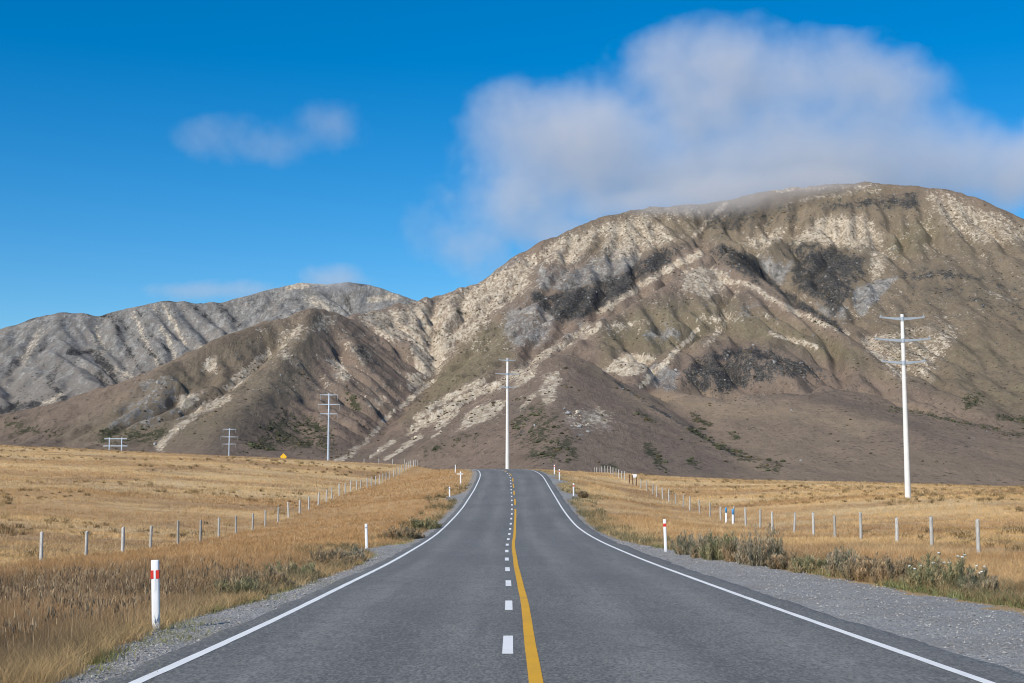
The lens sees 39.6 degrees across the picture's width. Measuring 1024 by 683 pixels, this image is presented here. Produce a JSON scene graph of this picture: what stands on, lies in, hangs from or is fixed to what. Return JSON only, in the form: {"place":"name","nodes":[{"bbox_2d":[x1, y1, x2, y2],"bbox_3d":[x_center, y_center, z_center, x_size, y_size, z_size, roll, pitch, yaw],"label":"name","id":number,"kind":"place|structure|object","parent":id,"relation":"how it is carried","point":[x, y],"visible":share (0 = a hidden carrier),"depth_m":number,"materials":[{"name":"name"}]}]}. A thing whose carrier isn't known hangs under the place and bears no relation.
{"place":"outdoors","nodes":[
{"label":"outdoors","id":0,"kind":"place"},
{"bbox_2d":[0,282,415,413],"bbox_3d":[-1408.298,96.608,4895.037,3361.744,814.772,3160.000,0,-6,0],"label":"mountain","id":1,"kind":"structure","parent":0,"point":[52,358],"depth_m":5013.20,"materials":[{"name":"grey stone"}]},
{"bbox_2d":[0,181,1023,485],"bbox_3d":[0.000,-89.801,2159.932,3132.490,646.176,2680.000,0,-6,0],"label":"mountain","id":2,"kind":"structure","parent":0,"point":[806,419],"depth_m":1884.20,"materials":[{"name":"stone"}]},
{"bbox_2d":[3,186,1023,480],"bbox_3d":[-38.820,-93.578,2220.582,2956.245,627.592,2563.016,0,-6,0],"label":"scrub","id":3,"kind":"object","parent":2,"relation":"on","point":[251,446],"visible":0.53,"depth_m":1685.74,"materials":[{"name":"green plant"}]},
{"bbox_2d":[129,187,1023,460],"bbox_3d":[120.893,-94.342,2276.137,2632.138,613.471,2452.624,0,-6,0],"label":"rubble","id":4,"kind":"object","parent":2,"relation":"on","point":[576,411],"visible":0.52,"depth_m":2142.93,"materials":[{"name":"stone"}]},
{"bbox_2d":[0,444,1023,682],"bbox_3d":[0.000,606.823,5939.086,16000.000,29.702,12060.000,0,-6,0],"label":"ground","id":5,"kind":"structure","parent":0,"point":[89,509],"depth_m":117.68,"materials":[{"name":"beige plant"}]},
{"bbox_2d":[103,437,126,450],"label":"twin pole pylon","id":6,"kind":"object","parent":5,"relation":"on","point":[109,438],"visible":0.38,"depth_m":558.60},
{"bbox_2d":[0,552,291,651],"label":"seed stalks","id":7,"kind":"object","parent":5,"relation":"on","point":[42,593],"visible":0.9,"depth_m":20.95,"materials":[{"name":"beige plant"}]},
{"bbox_2d":[150,560,159,629],"bbox_3d":[-4.450,3.280,17.759,0.105,1.092,0.066,-2,-6,0],"label":"marker post","id":8,"kind":"object","parent":5,"relation":"on","point":[155,583],"visible":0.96,"depth_m":17.75,"materials":[{"name":"white plastic"}]},
{"bbox_2d":[1,459,417,560],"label":"wire fence","id":9,"kind":"object","parent":5,"relation":"on","point":[123,537],"visible":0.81,"depth_m":81.87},
{"bbox_2d":[227,428,235,455],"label":"power pole","id":10,"kind":"object","parent":5,"relation":"on","point":[229,429],"visible":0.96,"depth_m":498.86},
{"bbox_2d":[214,575,261,595],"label":"roadside bush","id":11,"kind":"object","parent":5,"relation":"on","point":[242,584],"visible":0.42,"depth_m":24.54,"materials":[{"name":"green plant"}]},
{"bbox_2d":[229,566,292,587],"bbox_3d":[-4.811,4.558,27.175,1.374,0.562,1.164,-1,-6,5],"label":"roadside bush","id":12,"kind":"object","parent":5,"relation":"on","point":[270,574],"visible":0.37,"depth_m":27.07,"materials":[{"name":"green plant"}]},
{"bbox_2d":[57,469,476,682],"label":"gravel shoulder","id":13,"kind":"object","parent":5,"relation":"on","point":[262,611],"visible":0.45,"depth_m":19.16},
{"bbox_2d":[52,540,419,682],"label":"loose gravel","id":14,"kind":"structure","parent":13,"relation":"on","point":[79,679],"depth_m":17.94,"materials":[{"name":"grey gravel"}]},
{"bbox_2d":[365,524,367,548],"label":"marker post","id":15,"kind":"object","parent":13,"relation":"on","point":[366,536],"visible":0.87,"depth_m":51.03,"materials":[{"name":"white plastic"}]},
{"bbox_2d":[383,524,425,539],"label":"roadside bush","id":16,"kind":"object","parent":13,"relation":"on","point":[405,531],"visible":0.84,"depth_m":61.29,"materials":[{"name":"green plant"}]},
{"bbox_2d":[408,516,441,529],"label":"roadside bush","id":17,"kind":"object","parent":13,"relation":"on","point":[431,524],"visible":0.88,"depth_m":73.06,"materials":[{"name":"green plant"}]},
{"bbox_2d":[261,559,318,576],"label":"roadside bush","id":18,"kind":"object","parent":5,"relation":"on","point":[292,567],"visible":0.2,"depth_m":31.15,"materials":[{"name":"green plant"}]},
{"bbox_2d":[318,393,339,460],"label":"power pole","id":19,"kind":"object","parent":5,"relation":"on","point":[328,404],"visible":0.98,"depth_m":329.89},
{"bbox_2d":[304,545,359,564],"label":"roadside bush","id":20,"kind":"object","parent":5,"relation":"on","point":[330,554],"visible":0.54,"depth_m":37.45,"materials":[{"name":"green plant"}]},
{"bbox_2d":[325,543,365,559],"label":"roadside bush","id":21,"kind":"object","parent":5,"relation":"on","point":[354,551],"visible":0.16,"depth_m":40.58,"materials":[{"name":"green plant"}]},
{"bbox_2d":[495,358,516,468],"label":"power pole","id":22,"kind":"object","parent":5,"relation":"on","point":[507,374],"visible":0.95,"depth_m":245.92,"materials":[{"name":"concrete"}]},
{"bbox_2d":[0,444,1023,557],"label":"tussock grass","id":23,"kind":"structure","parent":5,"relation":"on","point":[999,538],"depth_m":118.60,"materials":[{"name":"brown plant"}]},
{"bbox_2d":[49,483,1023,682],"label":"verge weeds","id":24,"kind":"object","parent":5,"relation":"on","point":[886,584],"visible":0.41,"depth_m":26.66,"materials":[{"name":"green plant"}]},
{"bbox_2d":[725,507,726,522],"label":"blue topped post","id":25,"kind":"object","parent":5,"relation":"on","point":[725,514],"visible":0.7,"depth_m":97.75,"materials":[{"name":"white plastic"}]},
{"bbox_2d":[732,509,733,523],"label":"blue topped post","id":26,"kind":"object","parent":5,"relation":"on","point":[732,516],"visible":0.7,"depth_m":94.25,"materials":[{"name":"white plastic"}]},
{"bbox_2d":[540,471,1023,673],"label":"gravel shoulder","id":27,"kind":"object","parent":5,"relation":"on","point":[973,646],"visible":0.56,"depth_m":21.12},
{"bbox_2d":[577,490,588,497],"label":"roadside bush","id":28,"kind":"object","parent":27,"relation":"on","point":[582,494],"visible":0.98,"depth_m":117.10,"materials":[{"name":"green plant"}]},
{"bbox_2d":[663,519,666,551],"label":"marker post","id":29,"kind":"object","parent":27,"relation":"on","point":[665,535],"visible":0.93,"depth_m":48.06,"materials":[{"name":"white plastic"}]},
{"bbox_2d":[670,530,713,554],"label":"roadside bush","id":30,"kind":"object","parent":27,"relation":"on","point":[680,548],"visible":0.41,"depth_m":45.51,"materials":[{"name":"green plant"}]},
{"bbox_2d":[687,529,722,557],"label":"roadside bush","id":31,"kind":"object","parent":27,"relation":"on","point":[694,549],"visible":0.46,"depth_m":42.38,"materials":[{"name":"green plant"}]},
{"bbox_2d":[699,531,740,560],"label":"roadside bush","id":32,"kind":"object","parent":27,"relation":"on","point":[716,553],"visible":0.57,"depth_m":41.49,"materials":[{"name":"green plant"}]},
{"bbox_2d":[721,536,749,562],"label":"roadside bush","id":33,"kind":"object","parent":27,"relation":"on","point":[727,555],"visible":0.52,"depth_m":40.44,"materials":[{"name":"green plant"}]},
{"bbox_2d":[732,523,783,566],"bbox_3d":[6.656,5.471,38.160,1.559,1.264,1.407,3,-6,-24],"label":"roadside bush","id":34,"kind":"object","parent":27,"relation":"on","point":[747,557],"visible":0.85,"depth_m":37.95,"materials":[{"name":"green plant"}]},
{"bbox_2d":[765,549,802,569],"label":"roadside bush","id":35,"kind":"object","parent":27,"relation":"on","point":[778,562],"visible":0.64,"depth_m":36.41,"materials":[{"name":"brown plant"}]},
{"bbox_2d":[785,554,826,572],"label":"roadside bush","id":36,"kind":"object","parent":27,"relation":"on","point":[804,565],"visible":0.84,"depth_m":34.46,"materials":[{"name":"green plant"}]},
{"bbox_2d":[613,540,1023,670],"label":"loose gravel","id":37,"kind":"structure","parent":27,"relation":"on","point":[930,624],"depth_m":23.38,"materials":[{"name":"grey gravel"}]},
{"bbox_2d":[823,544,863,576],"bbox_3d":[7.629,5.056,32.685,1.161,0.825,1.101,-5,-8,40],"label":"roadside bush","id":38,"kind":"object","parent":27,"relation":"on","point":[839,559],"visible":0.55,"depth_m":32.54,"materials":[{"name":"green plant"}]},
{"bbox_2d":[838,551,891,581],"bbox_3d":[7.713,4.858,30.620,1.190,0.742,1.154,2,-6,-20],"label":"roadside bush","id":39,"kind":"object","parent":27,"relation":"on","point":[862,570],"visible":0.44,"depth_m":30.62,"materials":[{"name":"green plant"}]},
{"bbox_2d":[868,551,923,584],"bbox_3d":[7.833,4.677,29.181,1.236,0.761,1.120,-5,-8,41],"label":"roadside bush","id":40,"kind":"object","parent":27,"relation":"on","point":[879,569],"visible":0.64,"depth_m":29.10,"materials":[{"name":"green plant"}]},
{"bbox_2d":[900,550,955,588],"bbox_3d":[8.034,4.405,27.171,1.033,0.835,1.157,3,-7,-30],"label":"roadside bush","id":41,"kind":"object","parent":27,"relation":"on","point":[913,575],"visible":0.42,"depth_m":27.23,"materials":[{"name":"green plant"}]},
{"bbox_2d":[922,551,977,588],"bbox_3d":[8.123,4.278,26.186,0.998,0.857,0.998,3,-7,-30],"label":"roadside bush","id":42,"kind":"object","parent":27,"relation":"on","point":[959,568],"visible":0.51,"depth_m":26.15,"materials":[{"name":"green plant"}]},
{"bbox_2d":[956,565,1000,593],"bbox_3d":[8.277,4.274,25.286,0.794,0.655,0.806,1,-6,-7],"label":"roadside bush","id":43,"kind":"object","parent":27,"relation":"on","point":[981,574],"visible":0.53,"depth_m":25.24,"materials":[{"name":"green plant"}]},
{"bbox_2d":[594,466,1023,551],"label":"wire fence","id":44,"kind":"object","parent":5,"relation":"on","point":[977,539],"visible":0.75,"depth_m":70.34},
{"bbox_2d":[875,314,930,497],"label":"power pole","id":45,"kind":"object","parent":5,"relation":"on","point":[902,340],"visible":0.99,"depth_m":120.12,"materials":[{"name":"concrete"}]},
{"bbox_2d":[0,0,1023,328],"label":"sky","id":46,"kind":"structure","parent":0,"point":[152,151],"materials":[{"name":"blue"}]},
{"bbox_2d":[99,469,1023,682],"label":"road","id":47,"kind":"structure","parent":0,"point":[513,576],"depth_m":17.25,"materials":[{"name":"grey asphalt"}]}
]}

